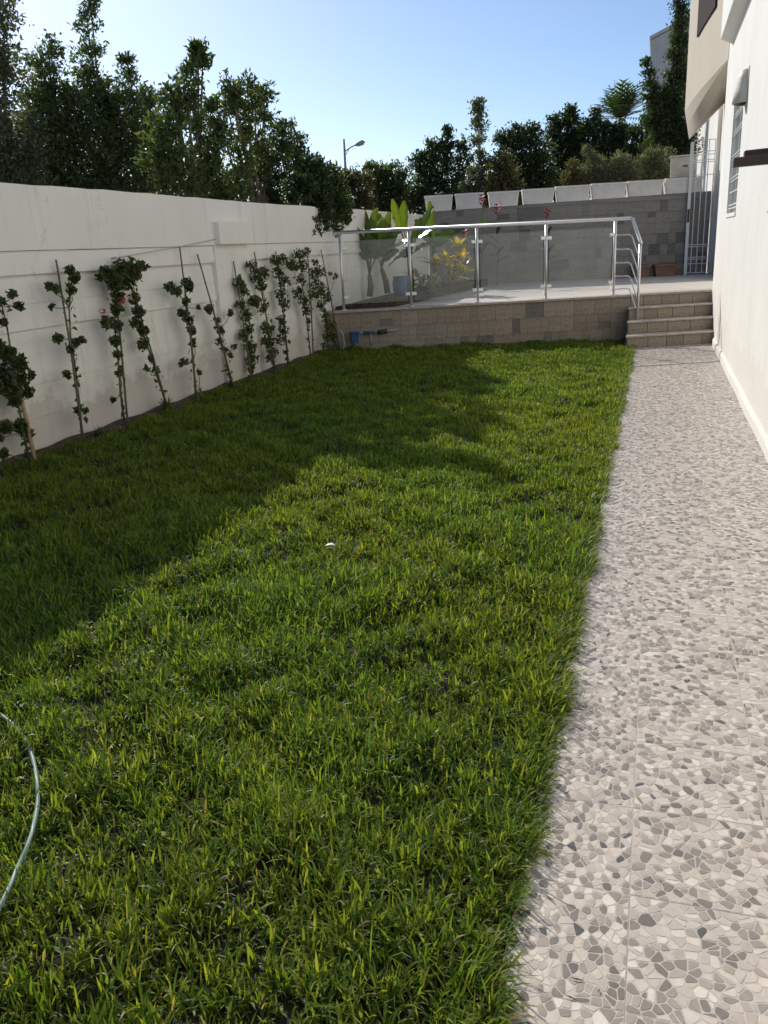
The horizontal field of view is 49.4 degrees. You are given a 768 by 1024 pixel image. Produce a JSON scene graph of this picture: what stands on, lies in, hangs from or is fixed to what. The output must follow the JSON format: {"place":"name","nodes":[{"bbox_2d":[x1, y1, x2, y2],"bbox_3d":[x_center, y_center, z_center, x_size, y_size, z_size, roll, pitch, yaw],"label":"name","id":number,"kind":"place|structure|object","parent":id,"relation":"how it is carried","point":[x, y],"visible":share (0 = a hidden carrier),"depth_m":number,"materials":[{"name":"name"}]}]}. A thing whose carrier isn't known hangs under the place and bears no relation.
{"place":"outdoors","nodes":[
{"label":"outdoors","id":0,"kind":"place"},
{"bbox_2d":[0,337,636,1023],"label":"grass","id":1,"kind":"structure","parent":0,"point":[534,677],"depth_m":3.17,"materials":[{"name":"green plant"}]},
{"bbox_2d":[0,713,39,910],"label":"garden hose","id":2,"kind":"object","parent":1,"relation":"on","point":[30,835],"visible":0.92,"depth_m":2.33,"materials":[{"name":"white rubber"}]},
{"bbox_2d":[90,426,105,435],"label":"weed tuft","id":3,"kind":"object","parent":1,"relation":"on","point":[99,432],"visible":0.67,"depth_m":7.11,"materials":[{"name":"green plant"}]},
{"bbox_2d":[0,348,334,476],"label":"soil strip","id":4,"kind":"object","parent":1,"relation":"on","point":[115,424],"visible":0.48,"depth_m":7.71,"materials":[{"name":"brown soil"}]},
{"bbox_2d":[0,289,36,460],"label":"climbing rose","id":5,"kind":"object","parent":4,"relation":"on","point":[13,383],"visible":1,"depth_m":6.16,"materials":[{"name":"green plant"}]},
{"bbox_2d":[12,369,36,461],"bbox_3d":[-2.712,-0.680,6.332,0.046,0.826,0.191,-16,22,-35],"label":"stake","id":6,"kind":"object","parent":4,"relation":"on","point":[31,443],"visible":0.56,"depth_m":6.33,"materials":[{"name":"wood"}]},
{"bbox_2d":[44,264,88,433],"bbox_3d":[-2.550,-1.307,6.824,0.153,1.376,0.452,3,19,17],"label":"climbing rose","id":7,"kind":"object","parent":4,"relation":"on","point":[74,277],"visible":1,"depth_m":6.77,"materials":[{"name":"green plant"}]},
{"bbox_2d":[55,260,84,441],"bbox_3d":[-2.543,-1.252,6.798,0.029,1.540,0.241,-8,18,-14],"label":"stake","id":8,"kind":"object","parent":4,"relation":"on","point":[75,383],"visible":0.89,"depth_m":6.80,"materials":[{"name":"brown wood"}]},
{"bbox_2d":[111,265,128,424],"bbox_3d":[-2.339,-1.426,7.428,0.028,1.479,0.338,-4,18,-4],"label":"stake","id":9,"kind":"object","parent":4,"relation":"on","point":[125,398],"visible":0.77,"depth_m":7.45,"materials":[{"name":"brown wood"}]},
{"bbox_2d":[94,256,150,422],"bbox_3d":[-2.304,-1.545,7.517,0.214,1.439,0.916,3,19,17],"label":"climbing rose","id":10,"kind":"object","parent":4,"relation":"on","point":[122,275],"visible":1,"depth_m":7.35,"materials":[{"name":"green plant"}]},
{"bbox_2d":[127,286,167,394],"bbox_3d":[-2.209,-1.538,7.838,0.172,1.141,0.416,3,19,17],"label":"climbing rose","id":11,"kind":"object","parent":4,"relation":"on","point":[137,311],"visible":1,"depth_m":7.69,"materials":[{"name":"green plant"}]},
{"bbox_2d":[131,290,166,406],"bbox_3d":[-2.199,-1.495,7.881,0.233,1.256,0.022,-15,21,-34],"label":"stake","id":12,"kind":"object","parent":4,"relation":"on","point":[158,376],"visible":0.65,"depth_m":7.95,"materials":[{"name":"brown wood"}]},
{"bbox_2d":[157,395,178,410],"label":"weed tuft","id":13,"kind":"object","parent":4,"relation":"on","point":[164,405],"visible":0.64,"depth_m":8.08,"materials":[{"name":"green plant"}]},
{"bbox_2d":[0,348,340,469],"bbox_3d":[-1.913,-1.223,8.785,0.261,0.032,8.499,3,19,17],"label":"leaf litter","id":14,"kind":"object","parent":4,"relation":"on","point":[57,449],"visible":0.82,"depth_m":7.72,"materials":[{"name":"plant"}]},
{"bbox_2d":[163,276,202,393],"bbox_3d":[-1.992,-1.767,8.496,0.156,1.209,0.605,3,19,17],"label":"climbing rose","id":15,"kind":"object","parent":4,"relation":"on","point":[183,314],"visible":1,"depth_m":8.43,"materials":[{"name":"green plant"}]},
{"bbox_2d":[179,247,197,401],"bbox_3d":[-1.982,-1.853,8.506,0.029,1.612,0.278,-6,18,-9],"label":"stake","id":16,"kind":"object","parent":4,"relation":"on","point":[193,367],"visible":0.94,"depth_m":8.53,"materials":[{"name":"brown wood"}]},
{"bbox_2d":[197,254,233,386],"bbox_3d":[-1.808,-1.998,9.053,0.022,1.538,0.321,13,23,40],"label":"stake","id":17,"kind":"object","parent":4,"relation":"on","point":[215,320],"visible":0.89,"depth_m":9.02,"materials":[{"name":"brown wood"}]},
{"bbox_2d":[203,303,237,380],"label":"climbing rose","id":18,"kind":"object","parent":4,"relation":"on","point":[208,308],"visible":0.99,"depth_m":9.13,"materials":[{"name":"green plant"}]},
{"bbox_2d":[225,380,233,387],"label":"weed tuft","id":19,"kind":"object","parent":4,"relation":"on","point":[229,384],"visible":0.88,"depth_m":9.30,"materials":[{"name":"green plant"}]},
{"bbox_2d":[233,261,251,378],"bbox_3d":[-1.617,-2.143,9.630,0.030,1.442,0.165,-16,22,-36],"label":"stake","id":20,"kind":"object","parent":4,"relation":"on","point":[243,327],"visible":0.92,"depth_m":9.63,"materials":[{"name":"brown wood"}]},
{"bbox_2d":[232,274,260,377],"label":"climbing rose","id":21,"kind":"object","parent":4,"relation":"on","point":[242,288],"visible":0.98,"depth_m":9.67,"materials":[{"name":"green plant"}]},
{"bbox_2d":[244,260,278,369],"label":"climbing rose","id":22,"kind":"object","parent":4,"relation":"on","point":[257,276],"visible":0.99,"depth_m":10.05,"materials":[{"name":"green plant"}]},
{"bbox_2d":[254,252,275,370],"bbox_3d":[-1.441,-2.372,10.177,0.149,1.531,0.027,-3,18,0],"label":"stake","id":23,"kind":"object","parent":4,"relation":"on","point":[266,320],"visible":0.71,"depth_m":10.18,"materials":[{"name":"brown wood"}]},
{"bbox_2d":[269,253,295,365],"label":"climbing rose","id":24,"kind":"object","parent":4,"relation":"on","point":[282,293],"visible":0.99,"depth_m":10.58,"materials":[{"name":"green plant"}]},
{"bbox_2d":[275,251,289,366],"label":"stake","id":25,"kind":"object","parent":4,"relation":"on","point":[283,320],"visible":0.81,"depth_m":10.66,"materials":[{"name":"brown wood"}]},
{"bbox_2d":[291,247,318,356],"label":"climbing rose","id":26,"kind":"object","parent":4,"relation":"on","point":[300,279],"visible":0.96,"depth_m":11.17,"materials":[{"name":"green plant"}]},
{"bbox_2d":[307,246,313,355],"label":"stake","id":27,"kind":"object","parent":4,"relation":"on","point":[311,307],"visible":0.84,"depth_m":11.49,"materials":[{"name":"brown wood"}]},
{"bbox_2d":[307,265,338,349],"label":"climbing rose","id":28,"kind":"object","parent":4,"relation":"on","point":[316,271],"visible":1,"depth_m":11.90,"materials":[{"name":"green plant"}]},
{"bbox_2d":[321,250,339,348],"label":"stake","id":29,"kind":"object","parent":1,"relation":"on","point":[331,302],"visible":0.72,"depth_m":12.22,"materials":[{"name":"brown wood"}]},
{"bbox_2d":[338,328,344,349],"bbox_3d":[-0.626,-2.546,12.369,0.090,0.348,0.045,-4,18,-4],"label":"drain pipe","id":30,"kind":"object","parent":1,"relation":"on","point":[342,338],"visible":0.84,"depth_m":12.36,"materials":[{"name":"grey plastic"}]},
{"bbox_2d":[0,0,690,213],"label":"sky","id":31,"kind":"structure","parent":0,"point":[387,75],"materials":[{"name":"blue"}]},
{"bbox_2d":[363,273,712,308],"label":"terrace","id":32,"kind":"structure","parent":0,"point":[531,290],"depth_m":14.69,"materials":[{"name":"tile"}]},
{"bbox_2d":[335,278,487,309],"bbox_3d":[0.697,-3.920,14.866,1.316,0.147,5.492,3,19,17],"label":"planting bed","id":33,"kind":"object","parent":32,"relation":"on","point":[389,300],"visible":0.77,"depth_m":13.72,"materials":[{"name":"soil"}]},
{"bbox_2d":[357,208,401,296],"bbox_3d":[-0.169,-4.222,13.619,0.857,1.383,0.543,3,19,17],"label":"banana plant","id":34,"kind":"object","parent":33,"relation":"on","point":[375,246],"visible":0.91,"depth_m":13.60,"materials":[{"name":"green plant"}]},
{"bbox_2d":[378,212,398,293],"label":"banana plant","id":35,"kind":"object","parent":33,"relation":"on","point":[386,255],"visible":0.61,"depth_m":14.30,"materials":[{"name":"green plant"}]},
{"bbox_2d":[392,276,409,297],"bbox_3d":[0.279,-3.490,12.959,0.300,0.330,0.295,3,19,17],"label":"blue pot","id":36,"kind":"object","parent":33,"relation":"on","point":[400,284],"visible":0.74,"depth_m":12.84,"materials":[{"name":"ceramic"}]},
{"bbox_2d":[387,199,433,291],"bbox_3d":[0.450,-4.453,13.986,0.949,1.533,0.668,0,18,10],"label":"banana plant","id":37,"kind":"object","parent":33,"relation":"on","point":[400,216],"visible":0.71,"depth_m":13.99,"materials":[{"name":"green plant"}]},
{"bbox_2d":[406,268,441,294],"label":"variegated bush","id":38,"kind":"object","parent":33,"relation":"on","point":[430,281],"visible":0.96,"depth_m":13.56,"materials":[{"name":"green plant"}]},
{"bbox_2d":[414,201,467,287],"bbox_3d":[0.993,-4.758,14.908,1.045,1.503,0.275,5,19,23],"label":"banana plant","id":39,"kind":"object","parent":33,"relation":"on","point":[439,239],"visible":0.69,"depth_m":14.80,"materials":[{"name":"green plant"}]},
{"bbox_2d":[416,236,475,292],"bbox_3d":[1.131,-4.315,14.585,1.108,0.943,0.593,3,19,17],"label":"croton","id":40,"kind":"object","parent":33,"relation":"on","point":[447,260],"visible":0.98,"depth_m":14.54,"materials":[{"name":"yellow plant"}]},
{"bbox_2d":[451,229,471,282],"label":"red flower stalk","id":41,"kind":"object","parent":33,"relation":"on","point":[465,262],"visible":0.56,"depth_m":16.08,"materials":[{"name":"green plant"}]},
{"bbox_2d":[467,194,495,279],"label":"red flower stalk","id":42,"kind":"object","parent":32,"relation":"on","point":[483,222],"visible":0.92,"depth_m":16.50,"materials":[{"name":"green plant"}]},
{"bbox_2d":[486,202,507,285],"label":"red flower stalk","id":43,"kind":"object","parent":32,"relation":"on","point":[497,232],"visible":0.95,"depth_m":16.87,"materials":[{"name":"green plant"}]},
{"bbox_2d":[534,208,558,278],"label":"red flower stalk","id":44,"kind":"object","parent":32,"relation":"on","point":[550,248],"visible":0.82,"depth_m":17.17,"materials":[{"name":"green plant"}]},
{"bbox_2d":[429,191,710,283],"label":"wall","id":45,"kind":"structure","parent":32,"relation":"on","point":[583,250],"depth_m":17.51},
{"bbox_2d":[424,194,452,211],"bbox_3d":[1.149,-6.491,17.547,0.605,0.321,0.296,-2,18,4],"label":"planter box","id":46,"kind":"object","parent":45,"relation":"on","point":[442,202],"visible":0.87,"depth_m":17.42,"materials":[{"name":"concrete"}]},
{"bbox_2d":[455,192,483,209],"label":"planter box","id":47,"kind":"object","parent":45,"relation":"on","point":[470,200],"visible":0.94,"depth_m":17.38,"materials":[{"name":"concrete"}]},
{"bbox_2d":[487,190,519,206],"bbox_3d":[2.493,-6.545,17.449,0.647,0.300,0.296,-2,18,4],"label":"planter box","id":48,"kind":"object","parent":45,"relation":"on","point":[507,198],"visible":0.97,"depth_m":17.33,"materials":[{"name":"concrete"}]},
{"bbox_2d":[521,187,554,204],"bbox_3d":[3.203,-6.579,17.395,0.675,0.302,0.296,-2,18,4],"label":"planter box","id":49,"kind":"object","parent":45,"relation":"on","point":[537,195],"visible":1,"depth_m":17.28,"materials":[{"name":"concrete"}]},
{"bbox_2d":[554,184,590,201],"bbox_3d":[3.908,-6.617,17.341,0.703,0.311,0.296,-2,18,4],"label":"planter box","id":50,"kind":"object","parent":45,"relation":"on","point":[566,193],"visible":0.98,"depth_m":17.23,"materials":[{"name":"concrete"}]},
{"bbox_2d":[590,181,626,199],"bbox_3d":[4.632,-6.651,17.286,0.715,0.312,0.296,-2,18,4],"label":"planter box","id":51,"kind":"object","parent":45,"relation":"on","point":[606,190],"visible":0.99,"depth_m":17.17,"materials":[{"name":"concrete"}]},
{"bbox_2d":[626,179,663,196],"bbox_3d":[5.367,-6.683,17.232,0.727,0.306,0.296,-2,18,4],"label":"planter box","id":52,"kind":"object","parent":45,"relation":"on","point":[634,188],"visible":0.98,"depth_m":17.12,"materials":[{"name":"concrete"}]},
{"bbox_2d":[663,176,703,193],"bbox_3d":[6.137,-6.718,17.174,0.754,0.302,0.296,-2,18,4],"label":"planter box","id":53,"kind":"object","parent":45,"relation":"on","point":[675,185],"visible":0.98,"depth_m":17.07,"materials":[{"name":"concrete"}]},
{"bbox_2d":[670,154,698,177],"bbox_3d":[6.269,-6.418,17.606,0.560,2.030,0.340,3,19,17],"label":"utility box","id":54,"kind":"object","parent":45,"relation":"attached to","point":[680,166],"visible":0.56,"depth_m":17.24,"materials":[{"name":"metal"}]},
{"bbox_2d":[630,264,650,277],"bbox_3d":[5.366,-5.048,17.496,0.390,0.250,0.235,-2,18,4],"label":"flower trough","id":55,"kind":"object","parent":32,"relation":"on","point":[645,268],"visible":0.84,"depth_m":17.41,"materials":[{"name":"ceramic"}]},
{"bbox_2d":[652,263,678,276],"bbox_3d":[5.876,-5.063,17.461,0.491,0.250,0.235,-2,18,4],"label":"flower trough","id":56,"kind":"object","parent":32,"relation":"on","point":[667,269],"visible":1,"depth_m":17.37,"materials":[{"name":"ceramic"}]},
{"bbox_2d":[683,138,716,274],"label":"gate","id":57,"kind":"structure","parent":32,"relation":"on","point":[685,272],"depth_m":17.06,"materials":[{"name":"grey metal"}]},
{"bbox_2d":[494,343,767,1023],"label":"path","id":58,"kind":"structure","parent":0,"point":[678,617],"depth_m":2.66,"materials":[{"name":"stone"}]},
{"bbox_2d":[510,382,664,1011],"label":"path litter","id":59,"kind":"object","parent":58,"relation":"on","point":[603,764],"visible":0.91,"depth_m":2.40,"materials":[{"name":"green plant"}]},
{"bbox_2d":[626,288,713,346],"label":"stairs","id":60,"kind":"structure","parent":58,"relation":"on","point":[676,317],"depth_m":12.31,"materials":[{"name":"tile"}]},
{"bbox_2d":[649,18,695,194],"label":"distant building","id":61,"kind":"structure","parent":0,"point":[659,40],"depth_m":51.16,"materials":[{"name":"white paint"}]},
{"label":"ground","id":62,"kind":"structure","parent":0,"visible":0},
{"bbox_2d":[0,0,72,186],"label":"garden tree","id":63,"kind":"object","parent":62,"relation":"on","point":[19,159],"visible":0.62,"depth_m":11.60,"materials":[{"name":"green plant"}]},
{"bbox_2d":[11,28,101,188],"bbox_3d":[-5.128,-4.859,13.085,1.171,5.053,2.067,3,19,17],"label":"garden tree","id":64,"kind":"object","parent":62,"relation":"on","point":[44,93],"visible":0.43,"depth_m":12.69,"materials":[{"name":"green plant"}]},
{"bbox_2d":[51,0,137,190],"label":"garden tree","id":65,"kind":"object","parent":62,"relation":"on","point":[85,100],"visible":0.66,"depth_m":13.13,"materials":[{"name":"green plant"}]},
{"bbox_2d":[94,50,178,194],"bbox_3d":[-4.118,-5.185,14.238,1.257,4.884,2.377,3,19,17],"label":"garden tree","id":66,"kind":"object","parent":62,"relation":"on","point":[142,101],"visible":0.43,"depth_m":13.59,"materials":[{"name":"green plant"}]},
{"bbox_2d":[132,36,247,199],"bbox_3d":[-2.334,-3.683,10.387,0.892,4.176,2.062,3,19,17],"label":"garden tree","id":67,"kind":"object","parent":62,"relation":"on","point":[160,163],"visible":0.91,"depth_m":9.96,"materials":[{"name":"green plant"}]},
{"bbox_2d":[0,182,429,460],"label":"boundary wall","id":68,"kind":"structure","parent":62,"relation":"on","point":[86,233],"depth_m":8.01,"materials":[{"name":"white paint"}]},
{"bbox_2d":[111,239,215,258],"bbox_3d":[-2.081,-2.687,8.422,0.100,0.198,2.305,3,19,17],"label":"wire","id":69,"kind":"object","parent":68,"relation":"attached to","point":[158,250],"visible":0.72,"depth_m":8.03,"materials":[{"name":"grey metal"}]},
{"bbox_2d":[194,67,291,204],"bbox_3d":[-1.889,-4.055,11.724,0.673,4.037,2.591,3,19,17],"label":"garden tree","id":70,"kind":"object","parent":62,"relation":"on","point":[252,169],"visible":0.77,"depth_m":11.33,"materials":[{"name":"green plant"}]},
{"bbox_2d":[258,113,313,204],"bbox_3d":[-1.405,-4.203,12.888,0.539,3.563,1.800,3,19,17],"label":"garden tree","id":71,"kind":"object","parent":62,"relation":"on","point":[291,150],"visible":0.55,"depth_m":12.32,"materials":[{"name":"green plant"}]},
{"bbox_2d":[287,150,354,237],"bbox_3d":[-0.901,-3.758,12.401,0.852,2.962,1.886,3,19,17],"label":"overhanging shrub","id":72,"kind":"object","parent":62,"relation":"on","point":[317,183],"visible":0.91,"depth_m":11.78,"materials":[{"name":"green plant"}]},
{"bbox_2d":[343,139,364,175],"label":"street lamp","id":73,"kind":"object","parent":62,"relation":"on","point":[360,143],"visible":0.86,"depth_m":40.95,"materials":[{"name":"silver metal"}]},
{"bbox_2d":[336,162,378,209],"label":"distant shrub","id":74,"kind":"object","parent":62,"relation":"on","point":[359,180],"visible":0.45,"depth_m":23.56,"materials":[{"name":"green plant"}]},
{"bbox_2d":[362,158,415,213],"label":"distant tree","id":75,"kind":"object","parent":62,"relation":"on","point":[388,189],"visible":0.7,"depth_m":24.17,"materials":[{"name":"green plant"}]},
{"bbox_2d":[401,123,477,214],"bbox_3d":[1.596,-8.250,23.198,2.337,4.724,1.249,3,19,17],"label":"distant tree","id":76,"kind":"object","parent":62,"relation":"on","point":[427,161],"visible":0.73,"depth_m":22.71,"materials":[{"name":"green plant"}]},
{"bbox_2d":[455,96,495,207],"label":"slender tree","id":77,"kind":"object","parent":62,"relation":"on","point":[480,171],"visible":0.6,"depth_m":20.97,"materials":[{"name":"green plant"}]},
{"bbox_2d":[325,293,629,349],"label":"retaining wall","id":78,"kind":"structure","parent":62,"relation":"on","point":[598,317],"depth_m":12.59,"materials":[{"name":"stone"}]},
{"bbox_2d":[350,328,398,345],"bbox_3d":[-0.136,-2.592,12.413,0.736,0.240,0.120,-4,18,-4],"label":"garden tap","id":79,"kind":"object","parent":78,"relation":"attached to","point":[354,336],"visible":1,"depth_m":12.39,"materials":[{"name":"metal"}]},
{"bbox_2d":[332,216,642,319],"bbox_3d":[1.538,-3.444,12.474,4.501,1.634,0.493,-3,18,1],"label":"glass railing","id":80,"kind":"object","parent":78,"relation":"on","point":[476,241],"visible":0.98,"depth_m":12.31,"materials":[{"name":"metal"}]},
{"bbox_2d":[479,144,526,207],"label":"distant shrub","id":81,"kind":"object","parent":62,"relation":"on","point":[502,178],"visible":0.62,"depth_m":20.46,"materials":[{"name":"green plant"}]},
{"bbox_2d":[489,119,563,204],"bbox_3d":[4.213,-9.226,25.368,2.452,5.012,1.428,3,19,17],"label":"distant tree","id":82,"kind":"object","parent":62,"relation":"on","point":[535,174],"visible":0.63,"depth_m":24.69,"materials":[{"name":"green plant"}]},
{"bbox_2d":[541,102,590,202],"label":"distant tree","id":83,"kind":"object","parent":62,"relation":"on","point":[563,151],"visible":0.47,"depth_m":25.17,"materials":[{"name":"green plant"}]},
{"bbox_2d":[557,158,591,185],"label":"olive shrub","id":84,"kind":"object","parent":62,"relation":"on","point":[575,178],"visible":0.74,"depth_m":18.74,"materials":[{"name":"green plant"}]},
{"bbox_2d":[576,142,614,199],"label":"olive shrub","id":85,"kind":"object","parent":62,"relation":"on","point":[591,160],"visible":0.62,"depth_m":18.73,"materials":[{"name":"green plant"}]},
{"bbox_2d":[573,105,637,192],"bbox_3d":[6.699,-9.375,25.012,2.147,5.269,1.251,3,19,17],"label":"distant tree","id":86,"kind":"object","parent":62,"relation":"on","point":[608,137],"visible":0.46,"depth_m":24.41,"materials":[{"name":"green plant"}]},
{"bbox_2d":[587,78,646,121],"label":"palm tree","id":87,"kind":"object","parent":62,"relation":"on","point":[618,104],"visible":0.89,"depth_m":29.54,"materials":[{"name":"green plant"}]},
{"bbox_2d":[596,148,644,195],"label":"olive shrub","id":88,"kind":"object","parent":62,"relation":"on","point":[625,171],"visible":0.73,"depth_m":18.49,"materials":[{"name":"green plant"}]},
{"bbox_2d":[622,113,656,175],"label":"distant tree","id":89,"kind":"object","parent":62,"relation":"on","point":[636,134],"visible":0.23,"depth_m":23.78,"materials":[{"name":"green plant"}]},
{"bbox_2d":[633,144,676,194],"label":"olive shrub","id":90,"kind":"object","parent":62,"relation":"on","point":[655,159],"visible":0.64,"depth_m":18.45,"materials":[{"name":"green plant"}]},
{"bbox_2d":[637,0,704,193],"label":"cypress tree","id":91,"kind":"object","parent":62,"relation":"on","point":[667,123],"visible":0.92,"depth_m":21.51,"materials":[{"name":"green plant"}]},
{"bbox_2d":[685,0,767,462],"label":"house","id":92,"kind":"structure","parent":62,"relation":"on","point":[728,41],"depth_m":9.48,"materials":[{"name":"white paint"}]},
{"bbox_2d":[725,106,742,217],"bbox_3d":[4.241,-4.253,9.940,0.142,1.395,1.460,3,19,17],"label":"window","id":93,"kind":"structure","parent":92,"relation":"in","point":[729,214],"depth_m":10.08,"materials":[{"name":"white paint"}]},
{"bbox_2d":[732,65,749,105],"bbox_3d":[3.785,-4.521,8.877,0.143,0.350,0.338,3,19,17],"label":"wall lamp","id":94,"kind":"object","parent":92,"relation":"attached to","point":[740,96],"visible":1,"depth_m":8.77,"materials":[{"name":"white metal"}]},
{"bbox_2d":[732,154,767,167],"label":"timber beam","id":95,"kind":"structure","parent":92,"relation":"attached to","point":[754,160],"depth_m":3.77,"materials":[{"name":"brown wood"}]},
{"bbox_2d":[743,148,767,156],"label":"timber beam","id":96,"kind":"structure","parent":92,"relation":"attached to","point":[762,151],"depth_m":3.83,"materials":[{"name":"brown wood"}]}
]}

